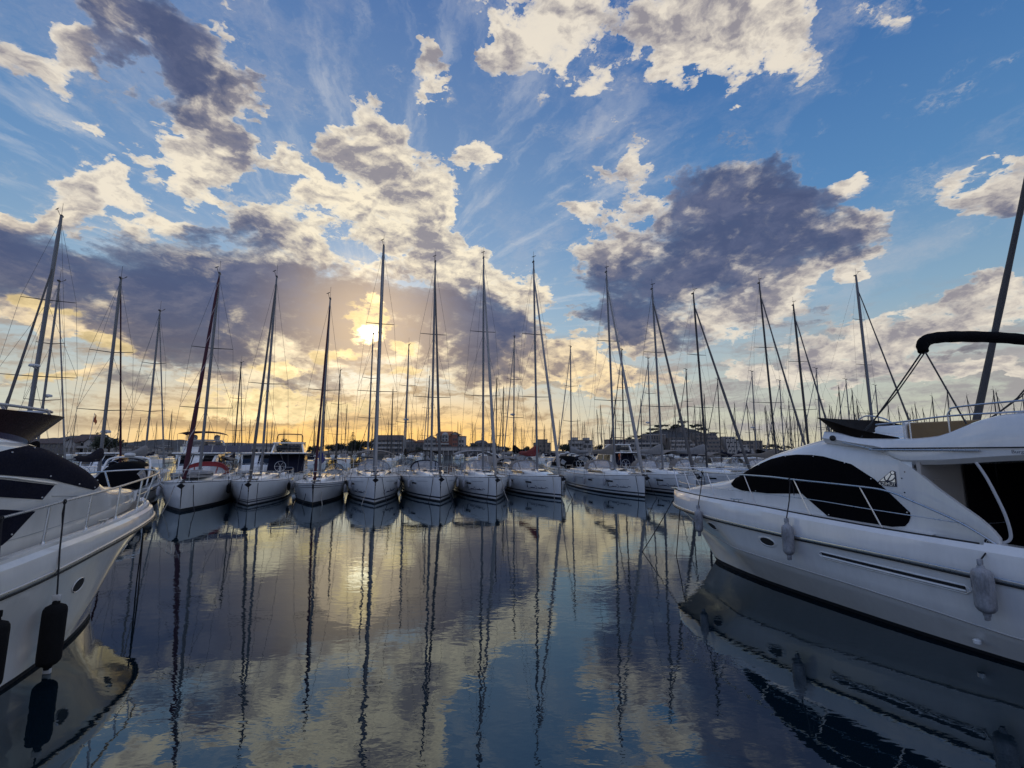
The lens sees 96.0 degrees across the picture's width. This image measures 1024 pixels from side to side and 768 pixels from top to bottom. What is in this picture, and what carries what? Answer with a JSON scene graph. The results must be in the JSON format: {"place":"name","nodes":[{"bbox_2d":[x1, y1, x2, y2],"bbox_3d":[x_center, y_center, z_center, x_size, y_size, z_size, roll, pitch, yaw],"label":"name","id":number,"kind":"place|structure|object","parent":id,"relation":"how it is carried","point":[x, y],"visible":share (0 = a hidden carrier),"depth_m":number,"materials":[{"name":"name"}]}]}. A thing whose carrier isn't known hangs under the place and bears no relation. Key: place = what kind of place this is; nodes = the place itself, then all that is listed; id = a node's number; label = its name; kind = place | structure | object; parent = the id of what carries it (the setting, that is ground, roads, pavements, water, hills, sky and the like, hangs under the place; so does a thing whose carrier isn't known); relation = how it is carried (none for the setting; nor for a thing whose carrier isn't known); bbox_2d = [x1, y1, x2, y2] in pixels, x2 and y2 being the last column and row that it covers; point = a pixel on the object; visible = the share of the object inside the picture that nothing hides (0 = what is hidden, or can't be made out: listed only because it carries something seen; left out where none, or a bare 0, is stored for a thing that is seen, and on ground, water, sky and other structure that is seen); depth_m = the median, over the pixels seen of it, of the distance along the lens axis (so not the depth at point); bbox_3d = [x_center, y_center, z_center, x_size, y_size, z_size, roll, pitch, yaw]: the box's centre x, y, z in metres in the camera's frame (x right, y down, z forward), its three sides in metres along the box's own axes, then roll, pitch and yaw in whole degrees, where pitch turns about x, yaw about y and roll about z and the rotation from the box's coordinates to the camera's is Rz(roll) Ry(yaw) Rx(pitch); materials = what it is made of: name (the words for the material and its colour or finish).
{"place":"outdoors","nodes":[
{"label":"outdoors","id":0,"kind":"place"},
{"bbox_2d":[32,439,67,453],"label":"quay house","id":1,"kind":"structure","parent":0,"point":[45,443],"depth_m":259.63,"materials":[{"name":"concrete"}]},
{"bbox_2d":[65,434,113,453],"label":"gabled house","id":2,"kind":"structure","parent":0,"point":[82,441],"depth_m":247.77,"materials":[{"name":"tile"}]},
{"bbox_2d":[86,432,127,451],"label":"broadleaf tree","id":3,"kind":"object","parent":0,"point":[96,443],"visible":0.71,"depth_m":228.57,"materials":[{"name":"green plant"}]},
{"bbox_2d":[41,436,285,450],"bbox_3d":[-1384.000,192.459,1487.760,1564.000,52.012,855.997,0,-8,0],"label":"hill","id":4,"kind":"structure","parent":0,"point":[159,442],"depth_m":1341.03,"materials":[{"name":"plant"}]},
{"bbox_2d":[58,451,733,455],"bbox_3d":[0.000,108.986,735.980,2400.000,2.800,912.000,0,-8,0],"label":"shore","id":5,"kind":"structure","parent":0,"point":[329,453],"depth_m":293.98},
{"bbox_2d":[226,443,278,451],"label":"warehouse","id":6,"kind":"structure","parent":5,"relation":"on","point":[259,447],"depth_m":297.11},
{"bbox_2d":[287,442,305,451],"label":"quay house","id":7,"kind":"structure","parent":5,"relation":"on","point":[300,450],"depth_m":293.46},
{"bbox_2d":[350,440,365,450],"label":"broadleaf tree","id":8,"kind":"object","parent":5,"relation":"on","point":[358,444],"visible":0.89,"depth_m":298.61,"materials":[{"name":"green plant"}]},
{"bbox_2d":[372,435,403,452],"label":"hotel building","id":9,"kind":"structure","parent":5,"relation":"on","point":[395,440],"depth_m":302.34,"materials":[{"name":"concrete"}]},
{"bbox_2d":[404,439,424,452],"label":"apartment house","id":10,"kind":"structure","parent":5,"relation":"on","point":[413,443],"depth_m":305.38,"materials":[{"name":"concrete"}]},
{"bbox_2d":[423,431,466,445],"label":"apartment block","id":11,"kind":"structure","parent":5,"relation":"on","point":[449,438],"depth_m":297.75,"materials":[{"name":"concrete"}]},
{"bbox_2d":[424,446,501,455],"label":"quay arcade","id":12,"kind":"object","parent":5,"relation":"on","point":[450,450],"visible":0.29,"depth_m":282.27},
{"bbox_2d":[533,439,550,452],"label":"apartment block","id":13,"kind":"structure","parent":5,"relation":"on","point":[547,449],"depth_m":303.23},
{"bbox_2d":[568,437,592,452],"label":"apartment block","id":14,"kind":"structure","parent":5,"relation":"on","point":[584,446],"depth_m":297.47,"materials":[{"name":"concrete"}]},
{"bbox_2d":[604,439,635,451],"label":"apartment block","id":15,"kind":"structure","parent":5,"relation":"on","point":[606,441],"depth_m":299.66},
{"bbox_2d":[635,439,658,448],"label":"apartment block","id":16,"kind":"structure","parent":5,"relation":"on","point":[645,444],"depth_m":303.42,"materials":[{"name":"concrete"}]},
{"bbox_2d":[642,434,665,448],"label":"apartment block","id":17,"kind":"structure","parent":5,"relation":"on","point":[644,436],"depth_m":327.95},
{"bbox_2d":[666,438,697,449],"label":"terraced flats","id":18,"kind":"structure","parent":5,"relation":"on","point":[681,441],"depth_m":320.18,"materials":[{"name":"concrete"}]},
{"bbox_2d":[690,433,724,452],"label":"terraced flats","id":19,"kind":"structure","parent":5,"relation":"on","point":[714,440],"depth_m":322.36,"materials":[{"name":"concrete"}]},
{"bbox_2d":[719,437,754,452],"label":"terraced flats","id":20,"kind":"structure","parent":5,"relation":"on","point":[726,445],"depth_m":320.48,"materials":[{"name":"concrete"}]},
{"bbox_2d":[742,441,762,452],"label":"apartment block","id":21,"kind":"structure","parent":5,"relation":"on","point":[747,443],"depth_m":327.22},
{"bbox_2d":[0,456,1023,767],"bbox_3d":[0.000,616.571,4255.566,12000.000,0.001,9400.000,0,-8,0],"label":"water","id":22,"kind":"structure","parent":0,"point":[582,628],"depth_m":7.35,"materials":[{"name":"blue liquid"}]},
{"bbox_2d":[5,274,65,458],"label":"sailing yacht","id":23,"kind":"object","parent":22,"relation":"on","point":[37,442],"visible":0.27,"depth_m":40.80,"materials":[{"name":"metal"}]},
{"bbox_2d":[0,207,91,471],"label":"sailing yacht","id":24,"kind":"object","parent":22,"relation":"on","point":[48,287],"visible":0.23,"depth_m":30.84,"materials":[{"name":"white plastic"}]},
{"bbox_2d":[62,414,79,459],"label":"sailing boat","id":25,"kind":"object","parent":22,"relation":"on","point":[69,456],"visible":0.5,"depth_m":166.67,"materials":[{"name":"white plastic"}]},
{"bbox_2d":[0,403,159,690],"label":"motor yacht","id":26,"kind":"object","parent":22,"relation":"on","point":[102,526],"visible":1,"depth_m":7.42,"materials":[{"name":"white plastic"}]},
{"bbox_2d":[0,515,10,684],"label":"boat fender","id":27,"kind":"object","parent":26,"relation":"hanging from","point":[5,626],"visible":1,"depth_m":5.99,"materials":[{"name":"rubber"}]},
{"bbox_2d":[35,499,67,673],"bbox_3d":[-7.080,3.111,7.239,0.287,2.506,0.741,6,-10,-36],"label":"boat fender","id":28,"kind":"object","parent":26,"relation":"hanging from","point":[51,637],"visible":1,"depth_m":6.88,"materials":[{"name":"black plastic"}]},
{"bbox_2d":[137,535,143,600],"bbox_3d":[-8.333,4.264,10.313,0.169,1.702,0.026,-6,-10,37],"label":"mooring line","id":29,"kind":"object","parent":26,"relation":"hanging from","point":[140,568],"visible":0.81,"depth_m":10.33,"materials":[{"name":"fabric"}]},
{"bbox_2d":[55,266,132,477],"bbox_3d":[-27.688,-0.175,31.387,3.224,16.800,12.062,4,-9,-25],"label":"sailing yacht","id":30,"kind":"object","parent":22,"relation":"on","point":[97,455],"visible":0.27,"depth_m":31.95,"materials":[{"name":"white plastic"}]},
{"bbox_2d":[75,452,127,471],"bbox_3d":[-38.449,8.183,42.938,3.675,3.550,9.705,4,-9,-28],"label":"motor cruiser","id":31,"kind":"object","parent":22,"relation":"on","point":[107,455],"visible":0.1,"depth_m":42.12,"materials":[{"name":"white plastic"}]},
{"bbox_2d":[87,307,169,480],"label":"sailing yacht","id":32,"kind":"object","parent":22,"relation":"on","point":[142,451],"visible":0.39,"depth_m":44.08,"materials":[{"name":"metal"}]},
{"bbox_2d":[95,453,162,503],"bbox_3d":[-24.114,6.228,29.614,2.778,3.620,8.904,4,-9,-25],"label":"motor cruiser","id":33,"kind":"object","parent":22,"relation":"on","point":[117,478],"visible":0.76,"depth_m":26.99,"materials":[{"name":"white plastic"}]},
{"bbox_2d":[148,425,158,458],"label":"sailing boat","id":34,"kind":"object","parent":22,"relation":"on","point":[151,455],"visible":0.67,"depth_m":174.49,"materials":[{"name":"white plastic"}]},
{"bbox_2d":[151,413,174,462],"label":"sailing boat","id":35,"kind":"object","parent":22,"relation":"on","point":[171,460],"visible":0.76,"depth_m":124.05,"materials":[{"name":"white plastic"}]},
{"bbox_2d":[169,431,230,479],"bbox_3d":[-30.177,7.344,44.477,4.471,5.650,11.705,4,-9,-25],"label":"motor cruiser","id":36,"kind":"object","parent":22,"relation":"on","point":[213,456],"visible":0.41,"depth_m":43.97,"materials":[{"name":"white plastic"}]},
{"bbox_2d":[161,261,241,511],"bbox_3d":[-20.716,-0.179,31.713,4.174,16.900,13.762,4,-9,-25],"label":"sailing yacht","id":37,"kind":"object","parent":22,"relation":"on","point":[209,491],"visible":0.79,"depth_m":28.10,"materials":[{"name":"white plastic"}]},
{"bbox_2d":[180,470,212,477],"bbox_3d":[-19.177,5.423,28.030,1.530,0.420,2.523,4,-9,-25],"label":"inflatable dinghy","id":38,"kind":"object","parent":37,"relation":"on","point":[197,474],"visible":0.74,"depth_m":27.23,"materials":[{"name":"grey rubber"}]},
{"bbox_2d":[193,466,222,472],"bbox_3d":[-21.330,5.870,32.127,2.490,0.795,0.600,4,-9,-25],"label":"sprayhood window","id":39,"kind":"structure","parent":37,"relation":"in","point":[208,467],"depth_m":32.17,"materials":[{"name":"clear plastic"}]},
{"bbox_2d":[189,445,251,473],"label":"solar arch","id":40,"kind":"structure","parent":37,"relation":"on","point":[216,448],"depth_m":36.98,"materials":[{"name":"silver metal"}]},
{"bbox_2d":[221,359,245,471],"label":"sailing yacht","id":41,"kind":"object","parent":22,"relation":"on","point":[232,458],"visible":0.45,"depth_m":51.69,"materials":[{"name":"metal"}]},
{"bbox_2d":[236,452,269,475],"bbox_3d":[-25.649,8.670,46.319,4.073,3.550,10.205,3,-9,-22],"label":"motor cruiser","id":42,"kind":"object","parent":22,"relation":"on","point":[246,459],"visible":0.28,"depth_m":45.13,"materials":[{"name":"white plastic"}]},
{"bbox_2d":[231,265,294,505],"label":"sailing yacht","id":43,"kind":"object","parent":22,"relation":"on","point":[272,485],"visible":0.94,"depth_m":30.86,"materials":[{"name":"white plastic"}]},
{"bbox_2d":[265,434,310,480],"bbox_3d":[-23.238,8.041,48.508,3.973,5.419,11.704,3,-9,-20],"label":"motor cruiser","id":44,"kind":"object","parent":22,"relation":"on","point":[290,459],"visible":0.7,"depth_m":44.52,"materials":[{"name":"white plastic"}]},
{"bbox_2d":[276,446,299,449],"bbox_3d":[-21.934,6.253,45.145,2.106,0.420,0.050,3,-9,-20],"label":"window","id":45,"kind":"structure","parent":44,"relation":"in","point":[277,447],"depth_m":45.12,"materials":[{"name":"black glass"}]},
{"bbox_2d":[307,420,316,464],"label":"sailing boat","id":46,"kind":"object","parent":22,"relation":"on","point":[311,460],"visible":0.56,"depth_m":112.17,"materials":[{"name":"white plastic"}]},
{"bbox_2d":[293,292,345,504],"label":"sailing yacht","id":47,"kind":"object","parent":22,"relation":"on","point":[329,486],"visible":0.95,"depth_m":31.05,"materials":[{"name":"white plastic"}]},
{"bbox_2d":[317,400,328,463],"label":"sailing boat","id":48,"kind":"object","parent":22,"relation":"on","point":[325,456],"visible":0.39,"depth_m":120.21,"materials":[{"name":"white plastic"}]},
{"bbox_2d":[321,366,347,477],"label":"sailing yacht","id":49,"kind":"object","parent":22,"relation":"on","point":[335,459],"visible":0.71,"depth_m":50.37,"materials":[{"name":"white plastic"}]},
{"bbox_2d":[337,404,350,463],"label":"sailing boat","id":50,"kind":"object","parent":22,"relation":"on","point":[343,457],"visible":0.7,"depth_m":120.93,"materials":[{"name":"white plastic"}]},
{"bbox_2d":[348,326,383,473],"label":"sailing yacht","id":51,"kind":"object","parent":22,"relation":"on","point":[367,457],"visible":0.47,"depth_m":52.35,"materials":[{"name":"blue metal"}]},
{"bbox_2d":[346,239,400,503],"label":"sailing yacht","id":52,"kind":"object","parent":22,"relation":"on","point":[359,477],"visible":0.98,"depth_m":32.32,"materials":[{"name":"white plastic"}]},
{"bbox_2d":[359,461,389,469],"bbox_3d":[-11.074,6.541,36.982,2.490,0.795,0.600,3,-9,-17],"label":"sprayhood window","id":53,"kind":"structure","parent":52,"relation":"in","point":[368,462],"depth_m":36.95,"materials":[{"name":"clear plastic"}]},
{"bbox_2d":[380,392,397,467],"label":"sailing boat","id":54,"kind":"object","parent":22,"relation":"on","point":[389,460],"visible":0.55,"depth_m":89.27,"materials":[{"name":"white plastic"}]},
{"bbox_2d":[390,343,419,473],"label":"sailing yacht","id":55,"kind":"object","parent":22,"relation":"on","point":[401,464],"visible":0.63,"depth_m":53.70,"materials":[{"name":"grey metal"}]},
{"bbox_2d":[400,251,455,501],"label":"sailing yacht","id":56,"kind":"object","parent":22,"relation":"on","point":[424,483],"visible":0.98,"depth_m":33.67,"materials":[{"name":"white plastic"}]},
{"bbox_2d":[411,461,438,469],"bbox_3d":[-6.970,6.669,37.758,2.490,0.795,0.600,2,-9,-17],"label":"sprayhood window","id":57,"kind":"structure","parent":56,"relation":"in","point":[420,463],"depth_m":37.71,"materials":[{"name":"clear plastic"}]},
{"bbox_2d":[416,371,443,468],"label":"sailing yacht","id":58,"kind":"object","parent":22,"relation":"on","point":[427,458],"visible":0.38,"depth_m":54.68,"materials":[{"name":"metal"}]},
{"bbox_2d":[449,251,507,499],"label":"sailing yacht","id":59,"kind":"object","parent":22,"relation":"on","point":[476,483],"visible":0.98,"depth_m":34.46,"materials":[{"name":"white plastic"}]},
{"bbox_2d":[463,461,490,469],"bbox_3d":[-2.913,6.820,38.583,2.490,0.795,0.600,2,-8,-13],"label":"sprayhood window","id":60,"kind":"structure","parent":59,"relation":"in","point":[472,463],"depth_m":38.55,"materials":[{"name":"grey plastic"}]},
{"bbox_2d":[470,452,503,468],"bbox_3d":[-3.640,10.414,58.666,3.476,3.620,10.704,2,-9,-17],"label":"motor cruiser","id":61,"kind":"object","parent":22,"relation":"on","point":[489,460],"visible":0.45,"depth_m":55.07,"materials":[{"name":"white plastic"}]},
{"bbox_2d":[487,378,514,469],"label":"sailing yacht","id":62,"kind":"object","parent":22,"relation":"on","point":[502,459],"visible":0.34,"depth_m":57.35,"materials":[{"name":"metal"}]},
{"bbox_2d":[497,385,512,463],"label":"sailing boat","id":63,"kind":"object","parent":22,"relation":"on","point":[507,460],"visible":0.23,"depth_m":83.51,"materials":[{"name":"grey metal"}]},
{"bbox_2d":[502,335,547,468],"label":"sailing yacht","id":64,"kind":"object","parent":22,"relation":"on","point":[514,449],"visible":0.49,"depth_m":58.49,"materials":[{"name":"metal"}]},
{"bbox_2d":[497,251,565,498],"bbox_3d":[1.648,-1.078,39.495,4.174,20.900,14.362,2,-8,-15],"label":"sailing yacht","id":65,"kind":"object","parent":22,"relation":"on","point":[533,480],"visible":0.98,"depth_m":36.05,"materials":[{"name":"white plastic"}]},
{"bbox_2d":[514,461,538,468],"bbox_3d":[1.258,6.993,39.780,2.490,0.795,0.600,2,-8,-15],"label":"sprayhood window","id":66,"kind":"structure","parent":65,"relation":"in","point":[532,463],"depth_m":39.75,"materials":[{"name":"grey plastic"}]},
{"bbox_2d":[540,425,551,459],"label":"sailing boat","id":67,"kind":"object","parent":22,"relation":"on","point":[545,457],"visible":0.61,"depth_m":158.37,"materials":[{"name":"white plastic"}]},
{"bbox_2d":[544,451,583,474],"bbox_3d":[6.360,10.699,60.645,3.476,3.620,10.704,2,-9,-17],"label":"motor cruiser","id":68,"kind":"object","parent":22,"relation":"on","point":[565,461],"visible":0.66,"depth_m":56.98,"materials":[{"name":"white plastic"}]},
{"bbox_2d":[558,345,606,469],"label":"sailing yacht","id":69,"kind":"object","parent":22,"relation":"on","point":[574,450],"visible":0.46,"depth_m":60.97,"materials":[{"name":"metal"}]},
{"bbox_2d":[587,404,605,460],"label":"sailing boat","id":70,"kind":"object","parent":22,"relation":"on","point":[595,455],"visible":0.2,"depth_m":122.71,"materials":[{"name":"grey metal"}]},
{"bbox_2d":[565,266,649,496],"bbox_3d":[8.252,-0.692,40.424,4.174,20.400,14.162,2,-8,-10],"label":"sailing yacht","id":71,"kind":"object","parent":22,"relation":"on","point":[621,481],"visible":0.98,"depth_m":37.82,"materials":[{"name":"white plastic"}]},
{"bbox_2d":[588,460,613,468],"bbox_3d":[7.985,7.132,40.748,2.490,0.795,0.600,2,-8,-10],"label":"sprayhood window","id":72,"kind":"structure","parent":71,"relation":"in","point":[606,464],"depth_m":40.71,"materials":[{"name":"grey plastic"}]},
{"bbox_2d":[589,437,638,467],"bbox_3d":[12.860,9.880,61.268,3.675,5.419,10.704,2,-9,-17],"label":"motor cruiser","id":73,"kind":"object","parent":22,"relation":"on","point":[628,454],"visible":0.35,"depth_m":58.03,"materials":[{"name":"white plastic"}]},
{"bbox_2d":[610,343,666,468],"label":"sailing yacht","id":74,"kind":"object","parent":22,"relation":"on","point":[643,457],"visible":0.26,"depth_m":63.73,"materials":[{"name":"metal"}]},
{"bbox_2d":[635,398,654,461],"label":"sailing boat","id":75,"kind":"object","parent":22,"relation":"on","point":[653,458],"visible":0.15,"depth_m":90.65,"materials":[{"name":"grey metal"}]},
{"bbox_2d":[616,283,700,493],"bbox_3d":[12.616,0.040,41.295,4.174,19.200,13.962,1,-8,-8],"label":"sailing yacht","id":76,"kind":"object","parent":22,"relation":"on","point":[662,479],"visible":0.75,"depth_m":38.00,"materials":[{"name":"white plastic"}]},
{"bbox_2d":[636,460,661,467],"bbox_3d":[12.416,7.268,41.691,2.490,0.795,0.600,1,-8,-8],"label":"sprayhood window","id":77,"kind":"structure","parent":76,"relation":"in","point":[652,463],"depth_m":41.68,"materials":[{"name":"grey plastic"}]},
{"bbox_2d":[633,358,688,466],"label":"sailing yacht","id":78,"kind":"object","parent":22,"relation":"on","point":[650,431],"visible":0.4,"depth_m":65.12,"materials":[{"name":"metal"}]},
{"bbox_2d":[666,404,687,462],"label":"sailing boat","id":79,"kind":"object","parent":22,"relation":"on","point":[681,456],"visible":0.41,"depth_m":124.68,"materials":[{"name":"white plastic"}]},
{"bbox_2d":[684,403,711,459],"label":"sailing boat","id":80,"kind":"object","parent":22,"relation":"on","point":[695,434],"visible":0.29,"depth_m":118.99,"materials":[{"name":"grey metal"}]},
{"bbox_2d":[646,288,753,484],"bbox_3d":[17.206,0.180,43.667,4.174,19.600,13.962,2,-9,-16],"label":"sailing yacht","id":81,"kind":"object","parent":22,"relation":"on","point":[700,449],"visible":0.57,"depth_m":41.78,"materials":[{"name":"white plastic"}]},
{"bbox_2d":[673,368,728,467],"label":"sailing yacht","id":82,"kind":"object","parent":22,"relation":"on","point":[700,463],"visible":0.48,"depth_m":65.12,"materials":[{"name":"metal"}]},
{"bbox_2d":[692,413,726,463],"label":"sailing boat","id":83,"kind":"object","parent":22,"relation":"on","point":[701,441],"visible":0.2,"depth_m":114.05,"materials":[{"name":"grey metal"}]},
{"bbox_2d":[694,395,728,462],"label":"sailing boat","id":84,"kind":"object","parent":22,"relation":"on","point":[715,461],"visible":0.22,"depth_m":80.08,"materials":[{"name":"metal"}]},
{"bbox_2d":[703,378,757,466],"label":"sailing yacht","id":85,"kind":"object","parent":22,"relation":"on","point":[730,461],"visible":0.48,"depth_m":68.23,"materials":[{"name":"metal"}]},
{"bbox_2d":[723,402,755,459],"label":"sailing boat","id":86,"kind":"object","parent":22,"relation":"on","point":[736,438],"visible":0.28,"depth_m":119.08,"materials":[{"name":"metal"}]},
{"bbox_2d":[727,400,760,461],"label":"sailing boat","id":87,"kind":"object","parent":22,"relation":"on","point":[749,440],"visible":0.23,"depth_m":105.54,"materials":[{"name":"grey metal"}]},
{"bbox_2d":[735,367,788,465],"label":"sailing yacht","id":88,"kind":"object","parent":22,"relation":"on","point":[758,451],"visible":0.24,"depth_m":71.40,"materials":[{"name":"metal"}]},
{"bbox_2d":[722,274,805,472],"bbox_3d":[25.200,-0.460,46.238,4.174,21.600,13.962,0,-8,-1],"label":"sailing yacht","id":89,"kind":"object","parent":22,"relation":"on","point":[769,453],"visible":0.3,"depth_m":45.23,"materials":[{"name":"white plastic"}]},
{"bbox_2d":[764,379,789,458],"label":"sailing yacht","id":90,"kind":"object","parent":22,"relation":"on","point":[781,408],"visible":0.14,"depth_m":74.64,"materials":[{"name":"metal"}]},
{"bbox_2d":[780,399,802,451],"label":"sailing boat","id":91,"kind":"object","parent":22,"relation":"on","point":[790,427],"visible":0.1,"depth_m":113.75,"materials":[{"name":"beige metal"}]},
{"bbox_2d":[777,301,830,450],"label":"sailing yacht","id":92,"kind":"object","parent":22,"relation":"on","point":[796,325],"visible":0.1,"depth_m":49.82,"materials":[{"name":"grey metal"}]},
{"bbox_2d":[801,367,839,445],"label":"sailing yacht","id":93,"kind":"object","parent":22,"relation":"on","point":[819,406],"visible":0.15,"depth_m":76.86,"materials":[{"name":"metal"}]},
{"bbox_2d":[671,331,1023,665],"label":"motor yacht","id":94,"kind":"object","parent":22,"relation":"on","point":[893,523],"visible":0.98,"depth_m":8.90,"materials":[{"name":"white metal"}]},
{"bbox_2d":[694,471,704,535],"bbox_3d":[5.305,3.361,13.035,0.221,1.786,0.474,-7,-11,42],"label":"boat fender","id":95,"kind":"object","parent":94,"relation":"hanging from","point":[698,516],"visible":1,"depth_m":12.81,"materials":[{"name":"grey plastic"}]},
{"bbox_2d":[781,478,794,559],"bbox_3d":[6.132,2.962,10.165,0.493,1.736,0.242,4,-9,-26],"label":"boat fender","id":96,"kind":"object","parent":94,"relation":"hanging from","point":[787,536],"visible":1,"depth_m":9.98,"materials":[{"name":"grey plastic"}]},
{"bbox_2d":[970,539,997,620],"bbox_3d":[7.385,3.036,7.174,0.536,1.176,0.272,4,-9,-26],"label":"boat fender","id":97,"kind":"object","parent":94,"relation":"hanging from","point":[982,581],"visible":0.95,"depth_m":7.02,"materials":[{"name":"grey plastic"}]},
{"bbox_2d":[838,376,861,419],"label":"sailing yacht","id":98,"kind":"object","parent":22,"relation":"on","point":[846,386],"visible":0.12,"depth_m":79.76,"materials":[{"name":"metal"}]},
{"bbox_2d":[811,271,909,435],"bbox_3d":[39.842,-1.007,54.362,4.174,25.000,15.562,2,-8,-15],"label":"sailing yacht","id":99,"kind":"object","parent":22,"relation":"on","point":[860,319],"visible":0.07,"depth_m":52.43,"materials":[{"name":"grey metal"}]},
{"bbox_2d":[972,179,1023,419],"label":"sailing yacht","id":100,"kind":"object","parent":22,"relation":"on","point":[988,363],"visible":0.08,"depth_m":16.26,"materials":[{"name":"grey metal"}]},
{"bbox_2d":[0,0,1023,450],"label":"sky","id":101,"kind":"structure","parent":0,"point":[711,147],"materials":[{"name":"blue"}]},
{"bbox_2d":[639,429,783,452],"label":"hill","id":102,"kind":"structure","parent":0,"point":[678,433],"depth_m":409.75,"materials":[{"name":"plant"}]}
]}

